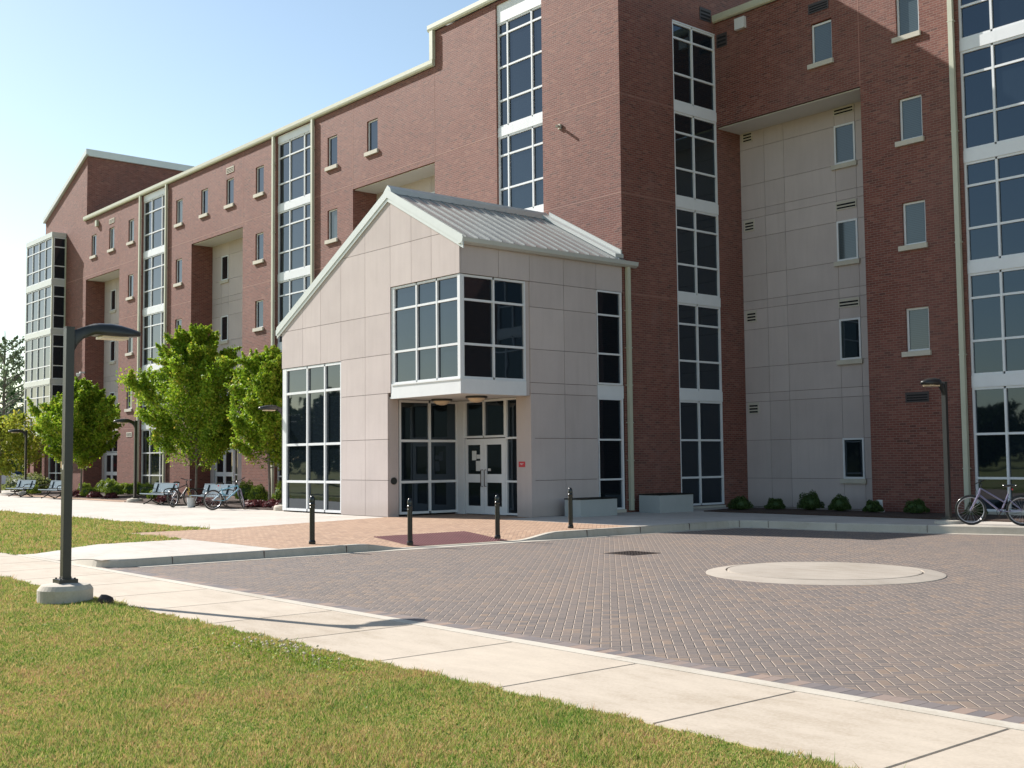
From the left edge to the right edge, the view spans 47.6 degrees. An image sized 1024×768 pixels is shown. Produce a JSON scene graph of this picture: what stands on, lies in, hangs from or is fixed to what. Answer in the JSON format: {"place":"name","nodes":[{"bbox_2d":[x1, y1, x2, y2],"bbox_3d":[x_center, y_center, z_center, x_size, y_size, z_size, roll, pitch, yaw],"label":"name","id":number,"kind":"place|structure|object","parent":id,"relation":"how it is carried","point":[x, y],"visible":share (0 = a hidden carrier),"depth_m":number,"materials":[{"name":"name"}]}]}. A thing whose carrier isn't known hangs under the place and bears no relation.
{"place":"outdoors","nodes":[
{"label":"outdoors","id":0,"kind":"place"},
{"bbox_2d":[0,509,209,554],"bbox_3d":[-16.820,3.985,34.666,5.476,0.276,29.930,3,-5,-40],"label":"grass","id":1,"kind":"structure","parent":0,"point":[88,530],"depth_m":26.58,"materials":[{"name":"green plant"}]},
{"bbox_2d":[24,539,275,559],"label":"kerbside walkway","id":2,"kind":"structure","parent":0,"point":[146,549],"depth_m":21.29,"materials":[{"name":"concrete"}]},
{"bbox_2d":[0,0,478,408],"label":"sky","id":3,"kind":"structure","parent":0,"point":[185,82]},
{"bbox_2d":[0,490,861,547],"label":"plaza","id":4,"kind":"structure","parent":0,"point":[218,518],"depth_m":35.99,"materials":[{"name":"concrete"}]},
{"bbox_2d":[8,429,31,494],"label":"street lamp","id":5,"kind":"object","parent":4,"relation":"on","point":[23,492],"visible":0.61,"depth_m":60.79,"materials":[{"name":"grey metal"}]},
{"bbox_2d":[5,480,36,496],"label":"park bench","id":6,"kind":"object","parent":4,"relation":"on","point":[26,483],"visible":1,"depth_m":56.57,"materials":[{"name":"black paint"}]},
{"bbox_2d":[0,409,45,492],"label":"maple tree","id":7,"kind":"object","parent":4,"relation":"on","point":[12,440],"visible":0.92,"depth_m":64.82,"materials":[{"name":"green plant"}]},
{"bbox_2d":[114,419,142,502],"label":"street lamp","id":8,"kind":"object","parent":4,"relation":"on","point":[134,498],"visible":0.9,"depth_m":47.34,"materials":[{"name":"grey metal"}]},
{"bbox_2d":[10,490,273,509],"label":"mulch bed","id":9,"kind":"object","parent":4,"relation":"on","point":[232,502],"visible":0.29,"depth_m":48.43,"materials":[{"name":"brown soil"}]},
{"bbox_2d":[1,472,56,490],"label":"pale bush","id":10,"kind":"object","parent":9,"relation":"on","point":[41,479],"visible":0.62,"depth_m":67.49,"materials":[{"name":"green plant"}]},
{"bbox_2d":[26,377,124,491],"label":"maple tree","id":11,"kind":"object","parent":9,"relation":"on","point":[95,426],"visible":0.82,"depth_m":55.75,"materials":[{"name":"green plant"}]},
{"bbox_2d":[115,323,244,496],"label":"maple tree","id":12,"kind":"object","parent":9,"relation":"on","point":[190,378],"visible":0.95,"depth_m":46.97,"materials":[{"name":"green plant"}]},
{"bbox_2d":[223,345,282,499],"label":"maple tree","id":13,"kind":"object","parent":9,"relation":"on","point":[260,377],"visible":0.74,"depth_m":42.30,"materials":[{"name":"green plant"}]},
{"bbox_2d":[247,484,271,500],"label":"round shrub","id":14,"kind":"object","parent":9,"relation":"on","point":[257,492],"visible":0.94,"depth_m":43.91,"materials":[{"name":"green plant"}]},
{"bbox_2d":[140,483,179,504],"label":"park bench","id":15,"kind":"object","parent":4,"relation":"on","point":[162,487],"visible":0.9,"depth_m":43.98,"materials":[{"name":"grey metal"}]},
{"bbox_2d":[167,478,197,506],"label":"bicycle","id":16,"kind":"object","parent":4,"relation":"on","point":[180,494],"visible":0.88,"depth_m":41.68,"materials":[{"name":"black paint"}]},
{"bbox_2d":[189,484,235,507],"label":"park bench","id":17,"kind":"object","parent":4,"relation":"on","point":[227,492],"visible":0.78,"depth_m":40.61,"materials":[{"name":"black paint"}]},
{"bbox_2d":[203,477,244,509],"bbox_3d":[-9.463,3.648,38.676,0.512,1.080,1.588,-4,-5,42],"label":"bicycle","id":18,"kind":"object","parent":4,"relation":"on","point":[238,491],"visible":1,"depth_m":38.60,"materials":[{"name":"black paint"}]},
{"bbox_2d":[258,405,282,510],"bbox_3d":[-7.661,2.465,37.669,1.240,3.565,0.650,3,-5,-40],"label":"street lamp","id":19,"kind":"object","parent":4,"relation":"on","point":[280,410],"visible":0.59,"depth_m":37.56,"materials":[{"name":"grey metal"}]},
{"bbox_2d":[137,515,627,548],"bbox_3d":[-3.368,3.425,27.024,9.200,0.133,8.340,3,-5,-40],"label":"paver apron","id":20,"kind":"object","parent":4,"relation":"on","point":[343,532],"visible":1,"depth_m":26.05,"materials":[{"name":"brick"}]},
{"bbox_2d":[309,496,315,543],"bbox_3d":[-3.789,2.575,22.024,0.132,0.920,0.132,3,-5,-40],"label":"bollard","id":21,"kind":"object","parent":20,"relation":"on","point":[312,522],"visible":1,"depth_m":21.99,"materials":[{"name":"black metal"}]},
{"bbox_2d":[374,531,505,545],"bbox_3d":[-1.484,3.212,24.192,2.400,0.134,1.510,3,-5,-40],"label":"tactile plate","id":22,"kind":"object","parent":20,"relation":"on","point":[438,538],"visible":0.94,"depth_m":24.17,"materials":[{"name":"red brick"}]},
{"bbox_2d":[407,498,412,544],"bbox_3d":[-2.023,2.723,23.027,0.132,0.920,0.132,3,-5,-40],"label":"bollard","id":23,"kind":"object","parent":22,"relation":"on","point":[409,525],"visible":1,"depth_m":22.99,"materials":[{"name":"black metal"}]},
{"bbox_2d":[494,495,500,538],"bbox_3d":[-0.306,2.786,24.403,0.132,0.920,0.132,3,-5,-40],"label":"bollard","id":24,"kind":"object","parent":22,"relation":"on","point":[497,517],"visible":1,"depth_m":24.36,"materials":[{"name":"black metal"}]},
{"bbox_2d":[568,488,573,527],"bbox_3d":[1.324,2.803,26.286,0.132,0.920,0.132,3,-5,-40],"label":"bollard","id":25,"kind":"object","parent":20,"relation":"on","point":[570,509],"visible":1,"depth_m":26.25,"materials":[{"name":"black metal"}]},
{"bbox_2d":[276,185,638,516],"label":"entrance pavilion","id":26,"kind":"structure","parent":4,"relation":"on","point":[445,354],"depth_m":33.00,"materials":[{"name":"concrete"}]},
{"bbox_2d":[282,362,341,512],"bbox_3d":[-6.163,1.673,35.790,0.087,4.490,3.505,3,-5,-40],"label":"glazed window","id":27,"kind":"structure","parent":26,"relation":"in","point":[311,462],"depth_m":35.80,"materials":[{"name":"glass"}]},
{"bbox_2d":[391,274,457,383],"bbox_3d":[-2.360,-1.428,31.494,0.087,2.740,3.090,3,-5,-40],"label":"glazed window","id":28,"kind":"structure","parent":26,"relation":"in","point":[424,314],"depth_m":31.51,"materials":[{"name":"blue glass"}]},
{"bbox_2d":[398,400,456,514],"bbox_3d":[-2.410,2.104,33.545,2.110,3.240,0.087,3,-5,-40],"label":"glazed window","id":29,"kind":"structure","parent":26,"relation":"in","point":[427,430],"depth_m":33.52,"materials":[{"name":"black glass"}]},
{"bbox_2d":[465,439,484,513],"bbox_3d":[-1.090,2.667,33.534,0.132,2.150,0.865,3,-5,-40],"label":"door","id":30,"kind":"structure","parent":26,"relation":"in","point":[474,448],"depth_m":33.57,"materials":[{"name":"white paint"}]},
{"bbox_2d":[464,398,504,437],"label":"glazed window","id":31,"kind":"structure","parent":26,"relation":"in","point":[486,418],"depth_m":33.30,"materials":[{"name":"black glass"}]},
{"bbox_2d":[463,274,525,380],"bbox_3d":[-0.485,-1.478,31.029,2.170,2.740,0.087,3,-5,-40],"label":"glazed window","id":32,"kind":"structure","parent":26,"relation":"in","point":[494,329],"depth_m":31.02,"materials":[{"name":"black glass"}]},
{"bbox_2d":[484,438,505,514],"bbox_3d":[-0.499,2.615,32.838,0.132,2.150,0.945,3,-5,-40],"label":"door","id":33,"kind":"structure","parent":26,"relation":"in","point":[494,449],"depth_m":32.89,"materials":[{"name":"white paint"}]},
{"bbox_2d":[505,397,516,514],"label":"glazed window","id":34,"kind":"structure","parent":26,"relation":"in","point":[510,403],"depth_m":32.39,"materials":[{"name":"black glass"}]},
{"bbox_2d":[595,290,622,384],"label":"glazed window","id":35,"kind":"structure","parent":26,"relation":"in","point":[608,313],"depth_m":33.77,"materials":[{"name":"black glass"}]},
{"bbox_2d":[597,398,624,508],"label":"glazed window","id":36,"kind":"structure","parent":26,"relation":"in","point":[610,438],"depth_m":33.58,"materials":[{"name":"black glass"}]},
{"bbox_2d":[424,514,530,518],"bbox_3d":[-0.974,3.688,32.430,1.450,0.001,3.580,3,-5,-40],"label":"doorstep","id":37,"kind":"object","parent":4,"relation":"on","point":[477,516],"visible":0.9,"depth_m":32.32,"materials":[{"name":"grey concrete"}]},
{"bbox_2d":[23,0,1023,514],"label":"residence hall","id":38,"kind":"structure","parent":4,"relation":"on","point":[807,216],"depth_m":36.19,"materials":[{"name":"red brick"}]},
{"bbox_2d":[24,384,49,430],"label":"glazed window","id":39,"kind":"structure","parent":38,"relation":"in","point":[38,394],"depth_m":70.96,"materials":[{"name":"grey glass"}]},
{"bbox_2d":[25,334,50,382],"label":"glazed window","id":40,"kind":"structure","parent":38,"relation":"in","point":[37,350],"depth_m":71.02,"materials":[{"name":"grey glass"}]},
{"bbox_2d":[26,285,50,334],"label":"glazed window","id":41,"kind":"structure","parent":38,"relation":"in","point":[38,302],"depth_m":71.21,"materials":[{"name":"glass"}]},
{"bbox_2d":[26,237,51,287],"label":"glazed window","id":42,"kind":"structure","parent":38,"relation":"in","point":[39,256],"depth_m":71.38,"materials":[{"name":"glass"}]},
{"bbox_2d":[48,444,61,488],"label":"glazed window","id":43,"kind":"structure","parent":38,"relation":"in","point":[54,469],"depth_m":70.66,"materials":[{"name":"glass"}]},
{"bbox_2d":[52,334,63,378],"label":"glazed window","id":44,"kind":"structure","parent":38,"relation":"in","point":[57,339],"depth_m":69.49,"materials":[{"name":"black glass"}]},
{"bbox_2d":[52,285,64,328],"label":"glazed window","id":45,"kind":"structure","parent":38,"relation":"in","point":[58,290],"depth_m":69.69,"materials":[{"name":"black glass"}]},
{"bbox_2d":[53,237,64,279],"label":"glazed window","id":46,"kind":"structure","parent":38,"relation":"in","point":[59,243],"depth_m":69.88,"materials":[{"name":"black glass"}]},
{"bbox_2d":[141,429,162,485],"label":"glazed window","id":47,"kind":"structure","parent":38,"relation":"in","point":[151,463],"depth_m":59.93,"materials":[{"name":"glass"}]},
{"bbox_2d":[142,311,163,366],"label":"glazed window","id":48,"kind":"structure","parent":38,"relation":"in","point":[153,328],"depth_m":60.28,"materials":[{"name":"grey glass"}]},
{"bbox_2d":[143,252,163,308],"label":"glazed window","id":49,"kind":"structure","parent":38,"relation":"in","point":[153,266],"depth_m":60.42,"materials":[{"name":"glass"}]},
{"bbox_2d":[144,194,164,252],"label":"glazed window","id":50,"kind":"structure","parent":38,"relation":"in","point":[154,209],"depth_m":60.59,"materials":[{"name":"glass"}]},
{"bbox_2d":[215,452,224,494],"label":"door","id":51,"kind":"structure","parent":38,"relation":"in","point":[219,472],"depth_m":56.03,"materials":[{"name":"white paint"}]},
{"bbox_2d":[219,315,228,344],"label":"window","id":52,"kind":"structure","parent":38,"relation":"in","point":[224,319],"depth_m":56.18,"materials":[{"name":"black glass"}]},
{"bbox_2d":[219,255,228,283],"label":"window","id":53,"kind":"structure","parent":38,"relation":"in","point":[224,259],"depth_m":56.38,"materials":[{"name":"black glass"}]},
{"bbox_2d":[224,449,233,495],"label":"door","id":54,"kind":"structure","parent":38,"relation":"in","point":[229,458],"depth_m":55.28,"materials":[{"name":"white paint"}]},
{"bbox_2d":[252,300,263,331],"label":"window","id":55,"kind":"structure","parent":38,"relation":"in","point":[259,327],"depth_m":51.38,"materials":[{"name":"glass"}]},
{"bbox_2d":[253,232,263,264],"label":"window","id":56,"kind":"structure","parent":38,"relation":"in","point":[260,259],"depth_m":51.58,"materials":[{"name":"blue glass"}]},
{"bbox_2d":[253,165,263,197],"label":"window","id":57,"kind":"structure","parent":38,"relation":"in","point":[260,171],"depth_m":51.77,"materials":[{"name":"blue glass"}]},
{"bbox_2d":[278,274,309,343],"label":"glazed window","id":58,"kind":"structure","parent":38,"relation":"in","point":[290,291],"depth_m":49.44,"materials":[{"name":"glass"}]},
{"bbox_2d":[278,202,309,273],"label":"glazed window","id":59,"kind":"structure","parent":38,"relation":"in","point":[293,223],"depth_m":49.37,"materials":[{"name":"glass"}]},
{"bbox_2d":[278,131,309,205],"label":"glazed window","id":60,"kind":"structure","parent":38,"relation":"in","point":[294,153],"depth_m":49.58,"materials":[{"name":"glass"}]},
{"bbox_2d":[324,209,337,244],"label":"window","id":61,"kind":"structure","parent":38,"relation":"in","point":[333,238],"depth_m":46.92,"materials":[{"name":"glass"}]},
{"bbox_2d":[325,135,337,171],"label":"window","id":62,"kind":"structure","parent":38,"relation":"in","point":[333,164],"depth_m":47.11,"materials":[{"name":"glass"}]},
{"bbox_2d":[364,118,377,156],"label":"window","id":63,"kind":"structure","parent":38,"relation":"in","point":[372,125],"depth_m":44.89,"materials":[{"name":"glass"}]},
{"bbox_2d":[497,5,541,127],"bbox_3d":[0.299,-10.429,38.299,0.087,3.580,2.310,3,-5,-40],"label":"glazed window","id":64,"kind":"structure","parent":38,"relation":"in","point":[519,38],"depth_m":38.36,"materials":[{"name":"blue glass"}]},
{"bbox_2d":[498,123,543,209],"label":"glazed window","id":65,"kind":"structure","parent":38,"relation":"in","point":[520,152],"depth_m":38.09,"materials":[{"name":"blue glass"}]},
{"bbox_2d":[672,21,715,112],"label":"glazed window","id":66,"kind":"structure","parent":38,"relation":"in","point":[693,49],"depth_m":36.96,"materials":[{"name":"black glass"}]},
{"bbox_2d":[674,111,717,204],"bbox_3d":[5.792,-7.128,36.757,2.050,2.700,0.087,3,-5,-40],"label":"glazed window","id":67,"kind":"structure","parent":38,"relation":"in","point":[695,140],"depth_m":36.77,"materials":[{"name":"black glass"}]},
{"bbox_2d":[676,207,719,297],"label":"glazed window","id":68,"kind":"structure","parent":38,"relation":"in","point":[697,232],"depth_m":36.57,"materials":[{"name":"black glass"}]},
{"bbox_2d":[677,302,721,391],"bbox_3d":[5.852,-1.131,36.363,2.050,2.700,0.087,3,-5,-40],"label":"glazed window","id":69,"kind":"structure","parent":38,"relation":"in","point":[699,326],"depth_m":36.38,"materials":[{"name":"black glass"}]},
{"bbox_2d":[679,400,724,505],"bbox_3d":[5.885,2.146,36.148,2.050,3.230,0.087,3,-5,-40],"label":"glazed window","id":70,"kind":"structure","parent":38,"relation":"in","point":[701,422],"depth_m":36.19,"materials":[{"name":"black glass"}]},
{"bbox_2d":[807,20,833,69],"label":"window","id":71,"kind":"structure","parent":38,"relation":"in","point":[821,32],"depth_m":34.57,"materials":[{"name":"glass"}]},
{"bbox_2d":[831,121,857,170],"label":"window","id":72,"kind":"structure","parent":38,"relation":"in","point":[844,134],"depth_m":35.10,"materials":[{"name":"glass"}]},
{"bbox_2d":[834,218,859,266],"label":"window","id":73,"kind":"structure","parent":38,"relation":"in","point":[847,230],"depth_m":34.90,"materials":[{"name":"blue glass"}]},
{"bbox_2d":[836,317,863,364],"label":"window","id":74,"kind":"structure","parent":38,"relation":"in","point":[850,328],"depth_m":34.70,"materials":[{"name":"glass"}]},
{"bbox_2d":[840,438,866,483],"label":"window","id":75,"kind":"structure","parent":38,"relation":"in","point":[853,448],"depth_m":34.47,"materials":[{"name":"black glass"}]},
{"bbox_2d":[891,0,920,43],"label":"window","id":76,"kind":"structure","parent":38,"relation":"in","point":[907,10],"depth_m":32.43,"materials":[{"name":"grey glass"}]},
{"bbox_2d":[895,95,924,147],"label":"window","id":77,"kind":"structure","parent":38,"relation":"in","point":[911,107],"depth_m":32.24,"materials":[{"name":"grey glass"}]},
{"bbox_2d":[898,200,927,251],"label":"window","id":78,"kind":"structure","parent":38,"relation":"in","point":[913,212],"depth_m":32.04,"materials":[{"name":"glass"}]},
{"bbox_2d":[901,306,931,356],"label":"window","id":79,"kind":"structure","parent":38,"relation":"in","point":[918,337],"depth_m":31.85,"materials":[{"name":"grey glass"}]},
{"bbox_2d":[958,0,1023,40],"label":"glazed window","id":80,"kind":"structure","parent":38,"relation":"in","point":[976,17],"depth_m":30.71,"materials":[{"name":"blue glass"}]},
{"bbox_2d":[960,34,1023,150],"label":"glazed window","id":81,"kind":"structure","parent":38,"relation":"in","point":[992,75],"depth_m":30.47,"materials":[{"name":"blue glass"}]},
{"bbox_2d":[964,151,1023,262],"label":"glazed window","id":82,"kind":"structure","parent":38,"relation":"in","point":[994,186],"depth_m":30.33,"materials":[{"name":"blue glass"}]},
{"bbox_2d":[968,267,1023,375],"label":"glazed window","id":83,"kind":"structure","parent":38,"relation":"in","point":[996,298],"depth_m":30.19,"materials":[{"name":"glass"}]},
{"bbox_2d":[972,385,1023,511],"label":"glazed window","id":84,"kind":"structure","parent":38,"relation":"in","point":[998,411],"depth_m":30.03,"materials":[{"name":"black glass"}]},
{"bbox_2d":[0,574,907,767],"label":"front lawn","id":85,"kind":"structure","parent":0,"point":[379,724],"depth_m":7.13,"materials":[{"name":"plant"}]},
{"bbox_2d":[37,323,140,604],"bbox_3d":[-5.283,1.007,14.573,1.240,3.565,0.650,3,-5,-40],"label":"street lamp","id":86,"kind":"object","parent":85,"relation":"on","point":[65,587],"visible":0.91,"depth_m":14.34,"materials":[{"name":"metal"}]},
{"bbox_2d":[141,630,466,699],"bbox_3d":[-1.987,2.283,9.616,1.073,0.105,4.461,3,-5,-40],"label":"clover","id":87,"kind":"object","parent":85,"relation":"on","point":[285,652],"depth_m":10.06,"materials":[{"name":"green plant"}]},
{"bbox_2d":[0,598,764,767],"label":"weeds","id":88,"kind":"object","parent":85,"relation":"on","point":[763,764],"visible":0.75,"depth_m":8.71,"materials":[{"name":"green plant"}]},
{"bbox_2d":[0,553,1023,767],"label":"front sidewalk","id":89,"kind":"structure","parent":0,"point":[846,733],"depth_m":8.57,"materials":[{"name":"concrete"}]},
{"bbox_2d":[28,504,1010,559],"bbox_3d":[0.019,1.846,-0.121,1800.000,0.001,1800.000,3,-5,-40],"label":"ground","id":90,"kind":"structure","parent":0,"point":[716,504],"depth_m":41.84,"materials":[{"name":"soil"}]},
{"bbox_2d":[0,334,24,484],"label":"tall tree","id":91,"kind":"object","parent":90,"relation":"on","point":[6,384],"visible":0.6,"depth_m":96.37,"materials":[{"name":"green plant"}]},
{"bbox_2d":[4,553,1023,730],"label":"road edge strip","id":92,"kind":"object","parent":90,"relation":"on","point":[970,718],"visible":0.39,"depth_m":9.54,"materials":[{"name":"concrete"}]},
{"bbox_2d":[54,520,1023,567],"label":"kerb","id":93,"kind":"structure","parent":90,"relation":"on","point":[347,548],"depth_m":25.36,"materials":[{"name":"concrete"}]},
{"bbox_2d":[99,567,1023,723],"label":"road edge pavers","id":94,"kind":"object","parent":90,"relation":"on","point":[942,707],"visible":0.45,"depth_m":9.64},
{"bbox_2d":[118,528,1023,716],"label":"paved road","id":95,"kind":"structure","parent":0,"point":[955,637],"depth_m":13.99,"materials":[{"name":"grey brick"}]},
{"bbox_2d":[136,527,1023,567],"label":"gutter strip","id":96,"kind":"object","parent":95,"relation":"on","point":[527,541],"visible":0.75,"depth_m":23.71,"materials":[{"name":"concrete"}]},
{"bbox_2d":[706,562,946,584],"bbox_3d":[4.553,2.751,17.007,3.400,0.072,3.400,3,-5,-40],"label":"traffic circle","id":97,"kind":"object","parent":95,"relation":"on","point":[824,573],"visible":0.99,"depth_m":16.48,"materials":[{"name":"concrete"}]},
{"bbox_2d":[504,507,1021,525],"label":"pavement","id":98,"kind":"structure","parent":0,"point":[643,519],"depth_m":29.67,"materials":[{"name":"concrete"}]},
{"bbox_2d":[564,497,617,516],"bbox_3d":[2.180,3.383,32.011,1.420,0.495,0.650,3,-5,-40],"label":"planter","id":99,"kind":"object","parent":98,"relation":"on","point":[593,506],"visible":0.94,"depth_m":31.71,"materials":[{"name":"paint"}]},
{"bbox_2d":[639,493,693,512],"bbox_3d":[4.510,3.466,33.939,1.470,0.535,0.820,3,-5,-40],"label":"planter","id":100,"kind":"object","parent":98,"relation":"on","point":[663,502],"visible":1,"depth_m":33.56,"materials":[{"name":"paint"}]},
{"bbox_2d":[704,507,1023,522],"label":"mulch bed","id":101,"kind":"object","parent":98,"relation":"on","point":[860,513],"visible":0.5,"depth_m":30.84,"materials":[{"name":"brown soil"}]},
{"bbox_2d":[727,495,753,508],"bbox_3d":[6.724,3.475,34.166,0.742,0.422,0.722,1,-4,-16],"label":"dark shrub","id":102,"kind":"object","parent":101,"relation":"on","point":[741,502],"visible":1,"depth_m":33.98,"materials":[{"name":"green plant"}]},
{"bbox_2d":[797,490,824,509],"bbox_3d":[8.625,3.329,33.509,0.830,0.589,0.844,-1,-4,1],"label":"dark shrub","id":103,"kind":"object","parent":101,"relation":"on","point":[810,500],"visible":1,"depth_m":33.28,"materials":[{"name":"green plant"}]},
{"bbox_2d":[828,493,851,510],"bbox_3d":[9.202,3.313,32.623,0.659,0.494,0.699,-1,-4,12],"label":"dark shrub","id":104,"kind":"object","parent":101,"relation":"on","point":[841,503],"visible":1,"depth_m":32.46,"materials":[{"name":"green plant"}]},
{"bbox_2d":[903,498,929,512],"bbox_3d":[10.759,3.233,30.901,0.721,0.397,0.725,-4,-5,41],"label":"dark shrub","id":105,"kind":"object","parent":101,"relation":"on","point":[916,506],"visible":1,"depth_m":30.77,"materials":[{"name":"green plant"}]},
{"bbox_2d":[920,378,963,523],"bbox_3d":[9.764,1.648,26.513,1.240,3.565,0.650,3,-5,-40],"label":"street lamp","id":106,"kind":"object","parent":98,"relation":"on","point":[948,518],"visible":0.88,"depth_m":26.64,"materials":[{"name":"brown metal"}]},
{"bbox_2d":[955,480,1023,525],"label":"bicycle","id":107,"kind":"object","parent":98,"relation":"on","point":[1007,511],"visible":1,"depth_m":25.84,"materials":[{"name":"black paint"}]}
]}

